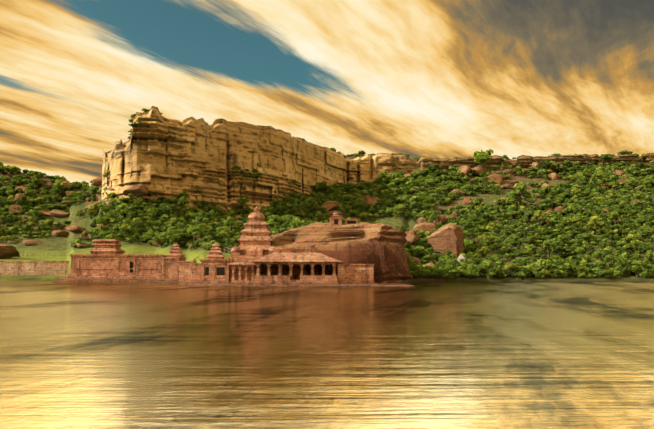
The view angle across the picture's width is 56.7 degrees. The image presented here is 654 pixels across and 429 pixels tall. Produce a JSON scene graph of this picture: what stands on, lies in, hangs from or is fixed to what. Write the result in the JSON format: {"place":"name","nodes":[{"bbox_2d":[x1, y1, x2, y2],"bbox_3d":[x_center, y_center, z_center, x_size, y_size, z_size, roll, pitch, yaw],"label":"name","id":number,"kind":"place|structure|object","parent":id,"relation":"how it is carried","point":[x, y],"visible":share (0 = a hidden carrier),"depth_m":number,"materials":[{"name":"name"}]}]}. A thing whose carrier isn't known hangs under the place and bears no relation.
{"place":"outdoors","nodes":[
{"label":"outdoors","id":0,"kind":"place"},
{"bbox_2d":[0,280,653,428],"bbox_3d":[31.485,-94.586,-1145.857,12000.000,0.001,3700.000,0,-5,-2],"label":"lake water","id":1,"kind":"structure","parent":0,"point":[418,355],"depth_m":21.26,"materials":[{"name":"brown liquid"}]},
{"bbox_2d":[0,112,653,283],"bbox_3d":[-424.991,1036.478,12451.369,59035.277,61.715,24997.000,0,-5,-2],"label":"terrain ground","id":2,"kind":"structure","parent":0,"point":[56,244],"depth_m":170.91,"materials":[{"name":"green plant"}]},
{"bbox_2d":[0,261,68,274],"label":"retaining wall","id":3,"kind":"structure","parent":2,"relation":"on","point":[32,267],"depth_m":147.38,"materials":[{"name":"stone"}]},
{"bbox_2d":[53,239,166,281],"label":"temple hall","id":4,"kind":"structure","parent":2,"relation":"on","point":[106,260],"depth_m":128.13,"materials":[{"name":"stone"}]},
{"bbox_2d":[19,236,230,255],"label":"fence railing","id":5,"kind":"object","parent":2,"relation":"on","point":[92,243],"visible":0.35,"depth_m":160.71,"materials":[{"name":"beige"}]},
{"bbox_2d":[152,243,200,284],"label":"temple shrine","id":6,"kind":"object","parent":2,"relation":"on","point":[178,268],"visible":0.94,"depth_m":116.14,"materials":[{"name":"stone"}]},
{"bbox_2d":[187,206,413,286],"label":"temple","id":7,"kind":"structure","parent":2,"relation":"on","point":[256,259],"depth_m":98.25,"materials":[{"name":"stone"}]},
{"bbox_2d":[0,108,653,280],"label":"shrubs","id":8,"kind":"object","parent":2,"relation":"on","point":[590,178],"visible":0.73,"depth_m":184.19,"materials":[{"name":"green plant"}]},
{"bbox_2d":[0,159,653,266],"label":"boulders","id":9,"kind":"object","parent":2,"relation":"on","point":[445,238],"visible":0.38,"depth_m":179.80,"materials":[{"name":"brown stone"}]},
{"bbox_2d":[270,222,412,283],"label":"outcrop rock","id":10,"kind":"object","parent":2,"relation":"on","point":[380,247],"visible":0.56,"depth_m":106.36,"materials":[{"name":"brown stone"}]},
{"bbox_2d":[329,212,358,225],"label":"shrine","id":11,"kind":"object","parent":10,"relation":"on","point":[335,219],"visible":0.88,"depth_m":111.25,"materials":[{"name":"stone"}]},
{"bbox_2d":[102,106,653,213],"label":"cliff","id":12,"kind":"structure","parent":2,"relation":"on","point":[200,148],"depth_m":197.42,"materials":[{"name":"beige stone"}]},
{"bbox_2d":[457,254,465,261],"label":"whitewashed shrine","id":13,"kind":"object","parent":2,"relation":"on","point":[460,258],"visible":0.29,"depth_m":140.65,"materials":[{"name":"white paint"}]},
{"bbox_2d":[0,0,653,185],"label":"sky","id":14,"kind":"structure","parent":0,"point":[450,79],"materials":[{"name":"beige"}]}
]}

